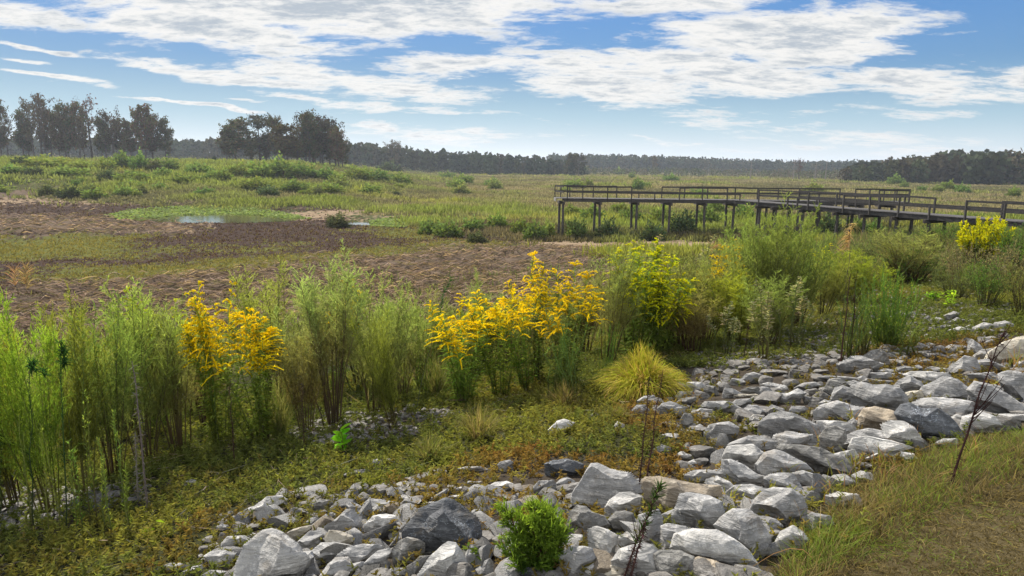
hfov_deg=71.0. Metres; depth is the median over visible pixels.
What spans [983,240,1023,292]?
shrub
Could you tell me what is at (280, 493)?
rock
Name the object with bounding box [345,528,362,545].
rock
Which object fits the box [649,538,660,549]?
rock
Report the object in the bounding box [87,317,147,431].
dog fennel
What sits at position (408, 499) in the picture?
rock
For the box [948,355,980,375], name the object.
rock
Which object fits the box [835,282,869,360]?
horseweed
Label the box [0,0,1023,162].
sky
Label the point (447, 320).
dog fennel
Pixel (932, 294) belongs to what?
broad leaf weed
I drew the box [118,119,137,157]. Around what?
tree
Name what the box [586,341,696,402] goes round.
grass tuft
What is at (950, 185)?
marsh shrub
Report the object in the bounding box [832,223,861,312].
reed
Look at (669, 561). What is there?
boulder
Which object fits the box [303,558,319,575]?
rock
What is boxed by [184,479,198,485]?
rock
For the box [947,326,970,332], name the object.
rock
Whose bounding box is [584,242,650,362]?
dog fennel
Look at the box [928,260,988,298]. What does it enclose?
shrub
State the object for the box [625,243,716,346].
dog fennel
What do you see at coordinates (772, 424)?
boulder
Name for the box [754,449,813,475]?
boulder
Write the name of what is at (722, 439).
rock
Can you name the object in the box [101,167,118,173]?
marsh shrub
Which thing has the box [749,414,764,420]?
rock
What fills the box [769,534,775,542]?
rock
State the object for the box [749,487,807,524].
boulder
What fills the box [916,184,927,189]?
marsh shrub
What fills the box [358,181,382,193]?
marsh shrub
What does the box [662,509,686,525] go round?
rock
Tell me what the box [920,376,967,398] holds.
boulder
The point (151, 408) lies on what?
dog fennel
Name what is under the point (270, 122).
tree
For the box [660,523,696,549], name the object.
rock
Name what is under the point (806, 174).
thicket
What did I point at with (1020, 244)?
shrub
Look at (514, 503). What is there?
rock
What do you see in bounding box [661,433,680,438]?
rock
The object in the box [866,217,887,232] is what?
marsh shrub
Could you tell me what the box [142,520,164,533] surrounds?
sprout
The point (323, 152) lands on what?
tree
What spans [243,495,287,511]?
rock
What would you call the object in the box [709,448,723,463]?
rock
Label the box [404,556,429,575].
rock
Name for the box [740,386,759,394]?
rock
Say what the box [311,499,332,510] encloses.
rock
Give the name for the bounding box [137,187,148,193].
marsh shrub
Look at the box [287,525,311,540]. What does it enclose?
rock
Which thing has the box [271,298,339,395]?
dog fennel
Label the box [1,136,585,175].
woods
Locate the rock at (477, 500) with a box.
[474,494,501,511]
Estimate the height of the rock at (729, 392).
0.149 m
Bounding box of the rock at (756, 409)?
[744,405,765,414]
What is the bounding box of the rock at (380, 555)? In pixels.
[364,548,391,564]
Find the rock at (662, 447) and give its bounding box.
[651,444,671,454]
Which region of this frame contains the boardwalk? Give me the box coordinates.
[554,185,1023,236]
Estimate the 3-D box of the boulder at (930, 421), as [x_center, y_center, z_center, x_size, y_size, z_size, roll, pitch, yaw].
[2.888,0.974,4.982,0.424,0.312,0.220,3,10,11]
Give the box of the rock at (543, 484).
[533,480,556,493]
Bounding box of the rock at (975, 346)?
[967,339,982,355]
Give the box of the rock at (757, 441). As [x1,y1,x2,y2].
[727,435,778,451]
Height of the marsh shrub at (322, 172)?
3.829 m
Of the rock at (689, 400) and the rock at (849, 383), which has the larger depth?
the rock at (849, 383)
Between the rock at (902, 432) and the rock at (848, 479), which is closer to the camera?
the rock at (848, 479)
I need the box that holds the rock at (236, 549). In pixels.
[212,546,241,556]
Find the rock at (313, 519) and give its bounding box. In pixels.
[306,517,318,525]
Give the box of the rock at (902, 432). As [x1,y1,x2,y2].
[880,420,923,443]
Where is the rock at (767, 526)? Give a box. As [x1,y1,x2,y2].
[764,523,774,531]
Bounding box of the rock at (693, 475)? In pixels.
[683,469,722,483]
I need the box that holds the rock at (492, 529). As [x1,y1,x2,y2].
[489,521,497,535]
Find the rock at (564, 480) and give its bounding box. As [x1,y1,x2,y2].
[556,477,575,484]
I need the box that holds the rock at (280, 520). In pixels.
[267,514,298,528]
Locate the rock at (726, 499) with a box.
[718,494,735,510]
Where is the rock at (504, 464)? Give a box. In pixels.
[497,460,513,472]
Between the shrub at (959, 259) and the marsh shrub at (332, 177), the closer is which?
the shrub at (959, 259)
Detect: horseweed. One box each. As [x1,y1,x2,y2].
[0,432,17,513]
[16,414,35,530]
[23,357,51,532]
[38,423,63,530]
[53,338,71,532]
[65,438,87,539]
[79,377,98,527]
[96,437,115,533]
[110,406,129,510]
[121,463,133,533]
[410,301,441,395]
[541,322,580,401]
[551,323,579,398]
[598,321,620,388]
[618,240,645,270]
[643,234,663,271]
[696,234,716,275]
[706,301,742,355]
[748,279,774,358]
[767,276,817,347]
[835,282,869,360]
[848,277,879,355]
[856,265,924,347]
[896,318,924,356]
[958,259,979,289]
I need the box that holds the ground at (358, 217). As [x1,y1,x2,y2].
[0,171,1023,575]
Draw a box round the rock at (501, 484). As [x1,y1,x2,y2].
[491,481,512,489]
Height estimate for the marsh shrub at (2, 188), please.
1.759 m
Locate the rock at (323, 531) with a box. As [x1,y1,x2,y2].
[317,527,327,541]
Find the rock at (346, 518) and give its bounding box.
[324,508,362,530]
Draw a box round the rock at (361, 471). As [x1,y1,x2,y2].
[343,469,371,478]
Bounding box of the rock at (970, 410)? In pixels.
[966,409,1000,415]
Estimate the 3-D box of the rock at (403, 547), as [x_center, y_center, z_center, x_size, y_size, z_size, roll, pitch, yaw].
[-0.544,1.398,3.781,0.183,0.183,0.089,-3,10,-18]
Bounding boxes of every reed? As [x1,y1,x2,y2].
[3,264,25,338]
[18,261,37,338]
[707,237,721,251]
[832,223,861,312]
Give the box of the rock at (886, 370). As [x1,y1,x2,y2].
[877,368,897,372]
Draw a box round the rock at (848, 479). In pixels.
[831,474,857,486]
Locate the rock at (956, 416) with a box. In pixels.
[951,414,961,418]
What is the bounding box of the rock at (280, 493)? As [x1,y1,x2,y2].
[275,488,287,495]
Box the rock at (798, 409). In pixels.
[789,406,807,413]
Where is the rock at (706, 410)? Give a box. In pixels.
[691,408,713,415]
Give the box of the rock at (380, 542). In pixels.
[369,538,389,548]
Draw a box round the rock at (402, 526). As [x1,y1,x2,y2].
[392,522,406,532]
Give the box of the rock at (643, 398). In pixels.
[637,395,655,403]
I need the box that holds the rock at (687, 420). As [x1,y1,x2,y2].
[680,413,693,429]
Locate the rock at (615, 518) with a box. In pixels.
[607,510,635,531]
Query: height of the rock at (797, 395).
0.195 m
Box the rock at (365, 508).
[358,496,371,518]
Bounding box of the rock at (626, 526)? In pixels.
[619,520,637,534]
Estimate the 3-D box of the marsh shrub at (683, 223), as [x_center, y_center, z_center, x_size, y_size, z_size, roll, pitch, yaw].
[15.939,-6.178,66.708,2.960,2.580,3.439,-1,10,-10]
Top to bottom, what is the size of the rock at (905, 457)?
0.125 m
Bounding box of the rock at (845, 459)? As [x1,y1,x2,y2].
[837,455,856,470]
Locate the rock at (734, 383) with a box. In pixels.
[729,378,744,385]
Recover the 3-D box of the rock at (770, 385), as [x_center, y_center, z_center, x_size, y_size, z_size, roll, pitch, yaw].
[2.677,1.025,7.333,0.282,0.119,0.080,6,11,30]
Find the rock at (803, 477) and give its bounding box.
[792,470,830,486]
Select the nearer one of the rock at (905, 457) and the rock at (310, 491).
the rock at (905, 457)
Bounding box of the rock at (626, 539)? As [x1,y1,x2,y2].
[617,532,638,546]
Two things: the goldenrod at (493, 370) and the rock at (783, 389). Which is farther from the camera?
the goldenrod at (493, 370)
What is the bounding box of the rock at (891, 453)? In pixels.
[862,451,896,462]
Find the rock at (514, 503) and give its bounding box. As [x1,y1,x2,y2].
[497,500,522,513]
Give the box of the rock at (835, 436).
[818,425,847,452]
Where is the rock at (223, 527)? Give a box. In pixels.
[216,524,228,530]
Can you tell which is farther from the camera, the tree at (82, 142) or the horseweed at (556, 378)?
the tree at (82, 142)
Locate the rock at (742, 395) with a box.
[733,393,757,397]
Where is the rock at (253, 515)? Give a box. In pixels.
[246,510,256,519]
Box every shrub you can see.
[0,162,26,173]
[0,184,7,191]
[6,154,37,164]
[8,166,26,174]
[14,153,71,167]
[23,164,46,175]
[37,183,61,194]
[46,164,92,176]
[53,183,82,197]
[69,158,94,168]
[70,177,83,185]
[76,174,89,183]
[77,180,103,193]
[79,186,110,198]
[90,156,118,170]
[95,167,118,179]
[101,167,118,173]
[107,147,135,167]
[111,169,160,180]
[112,184,130,194]
[118,178,147,185]
[127,147,153,169]
[131,189,143,196]
[134,181,144,187]
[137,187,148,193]
[144,158,165,171]
[149,181,167,188]
[150,167,172,175]
[154,154,180,169]
[163,171,202,183]
[184,162,213,172]
[191,187,216,193]
[202,173,223,178]
[208,165,236,180]
[225,159,249,176]
[238,175,274,189]
[243,156,280,177]
[255,184,280,195]
[269,150,295,176]
[276,176,311,191]
[285,158,319,177]
[296,188,311,194]
[312,163,338,178]
[312,179,345,192]
[312,184,322,194]
[324,210,352,227]
[327,170,347,181]
[331,176,351,186]
[340,163,375,179]
[353,165,373,173]
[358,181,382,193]
[367,166,388,180]
[375,159,403,171]
[390,171,412,183]
[399,175,411,183]
[417,218,441,234]
[432,216,464,237]
[439,171,457,177]
[445,175,467,187]
[447,182,472,193]
[455,172,474,183]
[460,214,485,229]
[466,230,488,242]
[484,177,502,185]
[485,210,510,226]
[487,177,502,188]
[490,493,576,575]
[509,215,528,232]
[521,217,550,240]
[540,217,555,235]
[563,178,586,187]
[563,213,589,237]
[564,202,582,213]
[566,177,579,187]
[578,203,606,217]
[583,177,594,185]
[594,216,621,237]
[609,202,627,211]
[617,204,647,219]
[632,177,645,189]
[636,219,667,240]
[641,180,651,186]
[647,204,674,221]
[663,172,680,180]
[670,208,698,232]
[690,189,708,191]
[693,204,723,223]
[701,195,729,212]
[730,194,754,217]
[802,179,827,191]
[817,211,842,233]
[834,252,894,283]
[844,216,867,234]
[848,235,915,262]
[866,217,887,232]
[873,247,946,284]
[885,173,904,184]
[892,227,975,262]
[898,180,908,186]
[914,221,959,244]
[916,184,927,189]
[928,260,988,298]
[931,184,944,191]
[935,242,1012,286]
[939,179,956,188]
[952,181,971,192]
[954,215,1017,269]
[963,255,1023,307]
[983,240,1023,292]
[986,223,1023,269]
[997,255,1023,315]
[1004,185,1021,195]
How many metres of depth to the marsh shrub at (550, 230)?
65.86 m
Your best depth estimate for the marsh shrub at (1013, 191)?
177.67 m
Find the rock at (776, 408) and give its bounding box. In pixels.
[768,405,784,411]
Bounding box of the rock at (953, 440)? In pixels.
[931,438,958,446]
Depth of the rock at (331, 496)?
4.97 m
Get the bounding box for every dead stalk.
[129,361,151,510]
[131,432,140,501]
[227,382,236,458]
[300,381,306,448]
[621,477,668,575]
[626,521,647,575]
[635,376,652,483]
[644,371,666,476]
[743,318,753,354]
[834,271,852,361]
[848,270,863,356]
[945,324,1011,487]
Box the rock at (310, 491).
[298,484,326,499]
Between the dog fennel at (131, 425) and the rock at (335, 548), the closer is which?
the rock at (335, 548)
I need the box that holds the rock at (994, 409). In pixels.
[980,405,1006,412]
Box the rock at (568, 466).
[544,459,583,475]
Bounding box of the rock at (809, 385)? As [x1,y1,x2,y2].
[794,382,820,390]
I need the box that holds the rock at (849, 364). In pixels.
[836,356,883,372]
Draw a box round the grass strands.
[754,412,1019,575]
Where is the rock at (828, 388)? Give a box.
[822,378,846,394]
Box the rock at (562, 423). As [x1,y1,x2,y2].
[548,419,574,435]
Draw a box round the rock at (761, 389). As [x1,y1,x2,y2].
[758,386,771,393]
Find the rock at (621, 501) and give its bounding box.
[604,491,641,516]
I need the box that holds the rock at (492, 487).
[482,485,507,494]
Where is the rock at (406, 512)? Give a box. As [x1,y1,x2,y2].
[393,503,418,521]
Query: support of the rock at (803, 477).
on the ground at (358, 217)
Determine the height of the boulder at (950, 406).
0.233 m
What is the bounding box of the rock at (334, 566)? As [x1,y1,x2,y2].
[319,556,352,575]
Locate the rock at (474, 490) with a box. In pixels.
[461,487,482,502]
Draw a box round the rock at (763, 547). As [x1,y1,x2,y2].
[751,542,769,558]
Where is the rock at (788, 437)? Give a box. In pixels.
[772,431,818,446]
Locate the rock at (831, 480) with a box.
[822,474,837,486]
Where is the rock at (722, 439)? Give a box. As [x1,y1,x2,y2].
[709,433,728,446]
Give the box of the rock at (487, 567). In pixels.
[480,558,493,575]
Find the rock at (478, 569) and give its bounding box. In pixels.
[475,566,481,573]
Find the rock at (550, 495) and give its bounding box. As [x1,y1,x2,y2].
[540,492,559,507]
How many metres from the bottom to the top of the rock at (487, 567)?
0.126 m
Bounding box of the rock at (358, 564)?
[348,561,363,574]
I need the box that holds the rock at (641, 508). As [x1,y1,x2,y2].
[637,494,643,511]
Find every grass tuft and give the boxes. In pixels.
[404,430,461,463]
[417,350,454,396]
[448,400,510,442]
[540,378,592,408]
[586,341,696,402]
[603,402,633,420]
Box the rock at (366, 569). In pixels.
[361,562,379,574]
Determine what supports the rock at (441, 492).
on the ground at (358, 217)
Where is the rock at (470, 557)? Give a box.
[465,545,478,565]
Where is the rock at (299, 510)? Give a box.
[288,507,306,514]
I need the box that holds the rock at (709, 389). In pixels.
[704,385,718,395]
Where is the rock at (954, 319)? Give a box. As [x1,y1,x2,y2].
[948,317,964,324]
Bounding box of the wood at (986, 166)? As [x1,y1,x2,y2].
[838,148,1023,184]
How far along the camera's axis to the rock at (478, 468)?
5.26 m
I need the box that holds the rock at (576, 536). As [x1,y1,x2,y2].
[568,534,583,543]
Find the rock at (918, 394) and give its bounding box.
[905,390,923,401]
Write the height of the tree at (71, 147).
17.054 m
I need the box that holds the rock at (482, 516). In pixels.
[474,511,494,529]
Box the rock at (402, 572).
[390,568,404,575]
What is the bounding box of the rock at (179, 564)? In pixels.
[155,563,189,574]
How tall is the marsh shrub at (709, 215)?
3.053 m
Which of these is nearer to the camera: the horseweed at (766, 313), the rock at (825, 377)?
the rock at (825, 377)
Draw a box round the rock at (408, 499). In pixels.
[400,496,420,504]
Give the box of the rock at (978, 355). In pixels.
[972,348,992,358]
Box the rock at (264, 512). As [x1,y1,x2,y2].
[254,504,285,521]
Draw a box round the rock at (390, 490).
[386,487,405,498]
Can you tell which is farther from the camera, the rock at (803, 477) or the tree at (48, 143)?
the tree at (48, 143)
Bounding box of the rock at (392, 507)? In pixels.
[383,502,400,514]
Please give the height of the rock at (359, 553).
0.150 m
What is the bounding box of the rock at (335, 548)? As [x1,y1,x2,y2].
[320,541,352,557]
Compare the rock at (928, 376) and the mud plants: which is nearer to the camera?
the rock at (928, 376)
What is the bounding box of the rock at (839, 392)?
[829,385,850,402]
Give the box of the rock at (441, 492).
[430,488,448,501]
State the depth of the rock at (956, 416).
5.25 m
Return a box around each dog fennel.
[0,287,81,513]
[0,315,25,471]
[0,316,32,508]
[0,334,37,456]
[4,318,86,450]
[28,281,121,495]
[51,289,156,478]
[62,275,190,460]
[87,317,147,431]
[103,287,186,432]
[122,288,218,452]
[166,333,243,414]
[180,315,236,425]
[217,256,307,401]
[249,371,306,438]
[267,327,332,430]
[268,240,369,425]
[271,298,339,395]
[299,283,396,388]
[338,264,422,414]
[345,302,404,428]
[366,273,431,395]
[398,293,450,375]
[415,284,458,371]
[428,307,500,370]
[461,268,507,368]
[469,296,547,363]
[533,288,596,349]
[574,266,610,352]
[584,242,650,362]
[601,274,695,342]
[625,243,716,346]
[663,286,723,351]
[672,239,751,341]
[689,268,748,319]
[700,266,759,344]
[718,203,778,327]
[735,269,809,347]
[736,191,822,332]
[769,211,840,325]
[802,252,865,302]
[807,248,861,316]
[823,245,900,303]
[866,226,948,282]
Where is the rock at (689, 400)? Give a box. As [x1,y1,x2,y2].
[677,397,696,405]
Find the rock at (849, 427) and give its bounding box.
[816,420,856,433]
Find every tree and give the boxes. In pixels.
[0,99,9,155]
[0,112,13,155]
[10,109,29,154]
[17,117,35,156]
[18,95,40,155]
[19,93,53,153]
[25,93,50,155]
[38,109,57,157]
[45,112,67,157]
[50,98,75,156]
[58,115,72,157]
[63,101,91,157]
[71,93,98,158]
[72,115,87,157]
[90,116,107,155]
[96,105,124,155]
[96,120,111,157]
[109,116,126,152]
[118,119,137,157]
[129,103,158,158]
[143,113,159,158]
[154,116,175,156]
[214,129,227,158]
[216,117,251,158]
[219,127,237,159]
[237,112,274,159]
[238,137,261,159]
[256,134,272,160]
[263,114,282,156]
[269,123,308,160]
[288,135,304,160]
[292,110,316,161]
[296,108,321,162]
[296,124,327,162]
[304,129,325,163]
[306,113,330,162]
[317,122,330,163]
[323,118,344,164]
[324,126,344,164]
[327,130,347,166]
[342,137,353,166]
[382,140,400,161]
[393,141,405,167]
[565,152,576,175]
[573,153,589,175]
[652,155,657,168]
[793,159,803,178]
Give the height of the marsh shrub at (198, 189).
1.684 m
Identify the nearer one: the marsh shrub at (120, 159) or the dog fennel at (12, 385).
the dog fennel at (12, 385)
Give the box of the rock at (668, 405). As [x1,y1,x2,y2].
[657,401,686,416]
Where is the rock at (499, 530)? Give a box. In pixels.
[493,521,517,533]
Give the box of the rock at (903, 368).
[895,365,913,372]
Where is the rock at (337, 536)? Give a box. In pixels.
[324,530,354,544]
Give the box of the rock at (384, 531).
[362,523,396,541]
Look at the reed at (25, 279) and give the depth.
19.34 m
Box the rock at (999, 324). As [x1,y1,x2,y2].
[992,321,1013,328]
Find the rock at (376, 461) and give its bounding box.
[369,459,394,465]
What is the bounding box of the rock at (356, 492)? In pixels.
[344,484,358,497]
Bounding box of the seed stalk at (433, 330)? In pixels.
[416,275,453,410]
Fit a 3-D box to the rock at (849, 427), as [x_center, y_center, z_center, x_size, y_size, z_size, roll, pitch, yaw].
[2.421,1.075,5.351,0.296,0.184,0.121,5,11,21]
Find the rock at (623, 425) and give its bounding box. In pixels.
[614,421,624,430]
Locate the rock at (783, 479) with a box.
[763,472,802,489]
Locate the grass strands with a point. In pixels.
(874, 491)
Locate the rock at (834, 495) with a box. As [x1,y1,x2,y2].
[825,491,862,505]
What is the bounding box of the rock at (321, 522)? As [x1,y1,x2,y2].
[310,516,334,529]
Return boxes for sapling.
[331,423,351,452]
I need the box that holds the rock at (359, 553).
[336,544,383,562]
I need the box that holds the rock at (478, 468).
[458,466,488,473]
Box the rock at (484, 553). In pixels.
[473,544,494,567]
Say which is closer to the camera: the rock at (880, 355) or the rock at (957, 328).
the rock at (880, 355)
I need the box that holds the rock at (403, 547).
[391,537,425,565]
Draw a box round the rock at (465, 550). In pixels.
[462,544,480,553]
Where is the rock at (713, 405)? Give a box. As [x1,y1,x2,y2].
[698,401,740,413]
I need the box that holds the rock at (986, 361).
[978,358,1004,371]
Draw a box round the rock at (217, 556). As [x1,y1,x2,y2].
[203,550,236,567]
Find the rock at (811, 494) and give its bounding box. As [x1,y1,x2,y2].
[797,490,820,504]
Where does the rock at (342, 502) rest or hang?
on the ground at (358, 217)
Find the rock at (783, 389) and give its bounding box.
[776,386,786,392]
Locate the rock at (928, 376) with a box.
[902,371,952,384]
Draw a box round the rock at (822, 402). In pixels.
[818,399,830,404]
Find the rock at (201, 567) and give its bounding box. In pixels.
[179,565,203,575]
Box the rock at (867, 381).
[862,378,893,383]
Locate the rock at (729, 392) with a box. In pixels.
[722,388,741,397]
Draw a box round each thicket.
[0,153,456,173]
[481,166,855,179]
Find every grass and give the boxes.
[0,155,1023,259]
[717,344,1023,525]
[759,421,1023,575]
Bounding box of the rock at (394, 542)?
[389,536,400,547]
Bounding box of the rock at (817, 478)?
[811,473,835,497]
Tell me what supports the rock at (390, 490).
on the ground at (358, 217)
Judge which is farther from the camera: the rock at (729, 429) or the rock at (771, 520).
the rock at (729, 429)
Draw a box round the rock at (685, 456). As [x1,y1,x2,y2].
[674,452,691,458]
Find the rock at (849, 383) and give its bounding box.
[844,380,858,386]
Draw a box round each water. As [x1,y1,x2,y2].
[9,188,40,189]
[132,212,297,222]
[349,223,388,225]
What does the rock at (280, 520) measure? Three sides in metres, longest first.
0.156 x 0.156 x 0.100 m
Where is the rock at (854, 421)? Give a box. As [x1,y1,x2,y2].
[847,418,857,425]
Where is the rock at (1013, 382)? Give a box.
[997,370,1023,400]
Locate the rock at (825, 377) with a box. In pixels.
[817,375,856,380]
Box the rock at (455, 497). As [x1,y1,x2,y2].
[448,494,463,499]
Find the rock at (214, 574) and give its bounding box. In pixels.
[202,570,226,575]
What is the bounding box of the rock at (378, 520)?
[363,514,398,531]
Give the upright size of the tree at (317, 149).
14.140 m
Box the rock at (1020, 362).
[1013,361,1023,367]
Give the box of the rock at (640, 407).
[632,405,649,418]
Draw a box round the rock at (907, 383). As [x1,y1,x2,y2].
[894,375,923,391]
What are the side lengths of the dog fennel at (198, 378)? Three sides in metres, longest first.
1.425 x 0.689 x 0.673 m
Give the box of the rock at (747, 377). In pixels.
[741,372,761,383]
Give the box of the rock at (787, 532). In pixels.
[775,525,807,553]
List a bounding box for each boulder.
[233,528,313,575]
[401,497,482,554]
[417,541,467,575]
[559,546,595,572]
[566,504,609,537]
[570,463,642,507]
[587,526,617,553]
[611,542,657,575]
[640,476,722,513]
[653,549,694,575]
[669,528,758,565]
[673,492,724,528]
[713,508,771,550]
[721,444,763,470]
[721,459,765,485]
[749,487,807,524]
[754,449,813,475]
[757,410,822,437]
[776,443,853,476]
[812,400,864,422]
[843,428,888,448]
[846,381,908,408]
[848,436,912,461]
[857,406,896,429]
[894,403,964,439]
[911,397,974,415]
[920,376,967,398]
[966,381,1023,413]
[984,335,1023,362]
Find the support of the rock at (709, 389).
on the ground at (358, 217)
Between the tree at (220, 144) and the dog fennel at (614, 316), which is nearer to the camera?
the dog fennel at (614, 316)
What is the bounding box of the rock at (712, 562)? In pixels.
[689,556,717,574]
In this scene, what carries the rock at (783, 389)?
on the ground at (358, 217)
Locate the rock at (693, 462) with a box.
[689,459,696,465]
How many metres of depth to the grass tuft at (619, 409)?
6.43 m
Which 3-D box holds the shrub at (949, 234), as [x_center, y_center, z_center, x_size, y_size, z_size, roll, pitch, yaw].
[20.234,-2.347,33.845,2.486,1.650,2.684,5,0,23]
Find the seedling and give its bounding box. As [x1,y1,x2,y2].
[462,542,480,562]
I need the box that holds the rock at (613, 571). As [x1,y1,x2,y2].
[604,565,629,575]
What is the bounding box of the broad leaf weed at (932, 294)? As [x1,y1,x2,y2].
[924,291,940,300]
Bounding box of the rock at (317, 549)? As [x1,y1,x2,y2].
[311,542,335,563]
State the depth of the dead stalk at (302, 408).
6.65 m
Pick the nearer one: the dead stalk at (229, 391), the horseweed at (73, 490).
the horseweed at (73, 490)
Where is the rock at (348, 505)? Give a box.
[344,501,361,510]
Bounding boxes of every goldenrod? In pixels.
[176,281,264,443]
[181,309,288,444]
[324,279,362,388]
[423,293,506,406]
[457,288,538,397]
[491,291,550,391]
[498,250,555,381]
[531,260,607,384]
[603,237,686,355]
[625,260,700,353]
[696,254,722,325]
[711,239,748,319]
[785,243,833,287]
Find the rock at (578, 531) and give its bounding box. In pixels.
[574,528,587,541]
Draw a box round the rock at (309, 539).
[297,530,323,549]
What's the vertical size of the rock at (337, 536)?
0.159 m
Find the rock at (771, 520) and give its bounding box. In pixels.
[759,515,783,530]
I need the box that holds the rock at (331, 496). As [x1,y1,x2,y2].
[321,494,342,501]
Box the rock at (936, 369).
[924,366,947,371]
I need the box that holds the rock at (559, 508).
[557,507,569,515]
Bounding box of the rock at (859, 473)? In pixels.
[851,471,873,480]
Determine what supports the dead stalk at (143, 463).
on the ground at (358, 217)
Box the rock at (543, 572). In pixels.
[531,568,550,575]
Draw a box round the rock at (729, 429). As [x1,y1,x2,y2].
[703,421,739,440]
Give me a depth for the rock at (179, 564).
3.90 m
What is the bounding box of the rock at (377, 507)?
[372,505,385,514]
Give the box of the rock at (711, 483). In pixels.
[707,481,723,492]
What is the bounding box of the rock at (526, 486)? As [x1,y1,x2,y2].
[522,484,537,494]
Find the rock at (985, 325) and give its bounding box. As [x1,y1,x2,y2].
[972,322,992,331]
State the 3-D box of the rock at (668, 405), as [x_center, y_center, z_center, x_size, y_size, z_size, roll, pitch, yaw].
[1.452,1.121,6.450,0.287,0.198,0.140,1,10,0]
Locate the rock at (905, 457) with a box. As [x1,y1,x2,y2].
[892,451,918,460]
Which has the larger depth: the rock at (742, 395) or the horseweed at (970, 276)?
the horseweed at (970, 276)
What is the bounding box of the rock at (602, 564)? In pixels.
[590,548,614,573]
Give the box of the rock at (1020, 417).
[999,414,1023,421]
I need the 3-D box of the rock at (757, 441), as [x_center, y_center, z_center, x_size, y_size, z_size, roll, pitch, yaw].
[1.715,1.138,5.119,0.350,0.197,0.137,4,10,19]
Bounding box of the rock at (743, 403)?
[732,398,751,408]
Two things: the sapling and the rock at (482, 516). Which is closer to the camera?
the rock at (482, 516)
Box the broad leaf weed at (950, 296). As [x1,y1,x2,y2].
[939,290,958,304]
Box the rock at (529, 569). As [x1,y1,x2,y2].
[521,567,535,575]
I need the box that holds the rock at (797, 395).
[779,388,806,402]
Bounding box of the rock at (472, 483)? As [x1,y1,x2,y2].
[464,481,480,485]
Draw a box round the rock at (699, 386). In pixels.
[683,382,704,391]
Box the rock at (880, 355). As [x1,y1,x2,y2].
[862,349,890,368]
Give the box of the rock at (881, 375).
[870,372,898,378]
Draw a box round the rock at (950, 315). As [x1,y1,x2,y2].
[943,311,958,321]
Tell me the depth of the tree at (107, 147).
241.46 m
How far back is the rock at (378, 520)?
4.24 m
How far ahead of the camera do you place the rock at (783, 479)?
4.26 m
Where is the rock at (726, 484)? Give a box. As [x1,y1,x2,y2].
[704,476,733,491]
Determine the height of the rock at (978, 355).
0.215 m
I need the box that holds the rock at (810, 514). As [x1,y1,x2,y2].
[801,512,833,530]
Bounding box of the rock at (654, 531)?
[636,509,662,542]
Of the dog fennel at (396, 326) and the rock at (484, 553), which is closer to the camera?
the rock at (484, 553)
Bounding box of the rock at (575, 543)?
[564,538,581,549]
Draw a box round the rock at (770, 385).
[759,382,788,389]
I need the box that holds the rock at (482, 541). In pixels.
[475,536,490,546]
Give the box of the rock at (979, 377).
[967,372,998,383]
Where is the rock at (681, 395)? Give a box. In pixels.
[674,391,686,401]
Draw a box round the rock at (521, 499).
[517,495,537,504]
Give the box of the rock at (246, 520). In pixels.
[233,512,250,523]
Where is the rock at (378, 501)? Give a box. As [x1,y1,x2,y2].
[364,499,392,507]
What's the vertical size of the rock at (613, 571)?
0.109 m
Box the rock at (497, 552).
[493,544,507,559]
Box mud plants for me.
[0,195,572,293]
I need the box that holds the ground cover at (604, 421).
[0,269,1023,575]
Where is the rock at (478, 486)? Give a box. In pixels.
[469,484,484,490]
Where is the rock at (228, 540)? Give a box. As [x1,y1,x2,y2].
[219,535,250,546]
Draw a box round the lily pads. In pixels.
[6,179,444,227]
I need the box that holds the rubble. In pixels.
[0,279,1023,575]
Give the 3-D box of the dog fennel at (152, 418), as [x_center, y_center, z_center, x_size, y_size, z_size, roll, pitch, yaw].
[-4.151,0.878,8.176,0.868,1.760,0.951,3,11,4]
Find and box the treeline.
[546,152,881,173]
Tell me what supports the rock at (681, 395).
on the ground at (358, 217)
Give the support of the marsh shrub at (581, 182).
on the ground at (358, 217)
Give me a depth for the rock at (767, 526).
3.64 m
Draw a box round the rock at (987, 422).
[960,411,1002,432]
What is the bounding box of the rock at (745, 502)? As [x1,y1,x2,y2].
[740,496,752,508]
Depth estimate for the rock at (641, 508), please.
4.21 m
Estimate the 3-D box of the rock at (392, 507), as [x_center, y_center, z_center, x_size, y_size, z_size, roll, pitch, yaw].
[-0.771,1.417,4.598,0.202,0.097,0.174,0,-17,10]
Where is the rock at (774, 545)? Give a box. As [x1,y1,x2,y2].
[766,540,793,556]
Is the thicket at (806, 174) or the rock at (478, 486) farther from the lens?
the thicket at (806, 174)
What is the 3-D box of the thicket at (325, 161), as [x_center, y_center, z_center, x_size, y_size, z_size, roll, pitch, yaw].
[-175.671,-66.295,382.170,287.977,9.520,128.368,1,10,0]
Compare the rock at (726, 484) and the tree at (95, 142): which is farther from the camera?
the tree at (95, 142)
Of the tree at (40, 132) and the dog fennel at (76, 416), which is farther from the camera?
the tree at (40, 132)
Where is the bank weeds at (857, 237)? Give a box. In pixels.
[1,225,1023,420]
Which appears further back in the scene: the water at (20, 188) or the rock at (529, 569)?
the water at (20, 188)
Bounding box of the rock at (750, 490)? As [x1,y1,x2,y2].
[725,484,766,499]
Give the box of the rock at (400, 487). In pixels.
[393,481,407,489]
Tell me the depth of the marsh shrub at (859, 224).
56.53 m
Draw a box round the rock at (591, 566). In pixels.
[580,561,602,574]
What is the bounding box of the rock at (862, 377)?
[857,375,866,381]
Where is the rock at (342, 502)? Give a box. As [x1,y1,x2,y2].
[335,498,357,510]
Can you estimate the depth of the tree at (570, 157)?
418.69 m
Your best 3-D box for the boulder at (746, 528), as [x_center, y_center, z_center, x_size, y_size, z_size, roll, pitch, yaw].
[1.106,1.192,3.455,0.144,0.248,0.239,-7,13,-38]
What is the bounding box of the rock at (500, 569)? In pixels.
[494,558,520,575]
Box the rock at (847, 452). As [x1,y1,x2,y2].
[834,449,858,461]

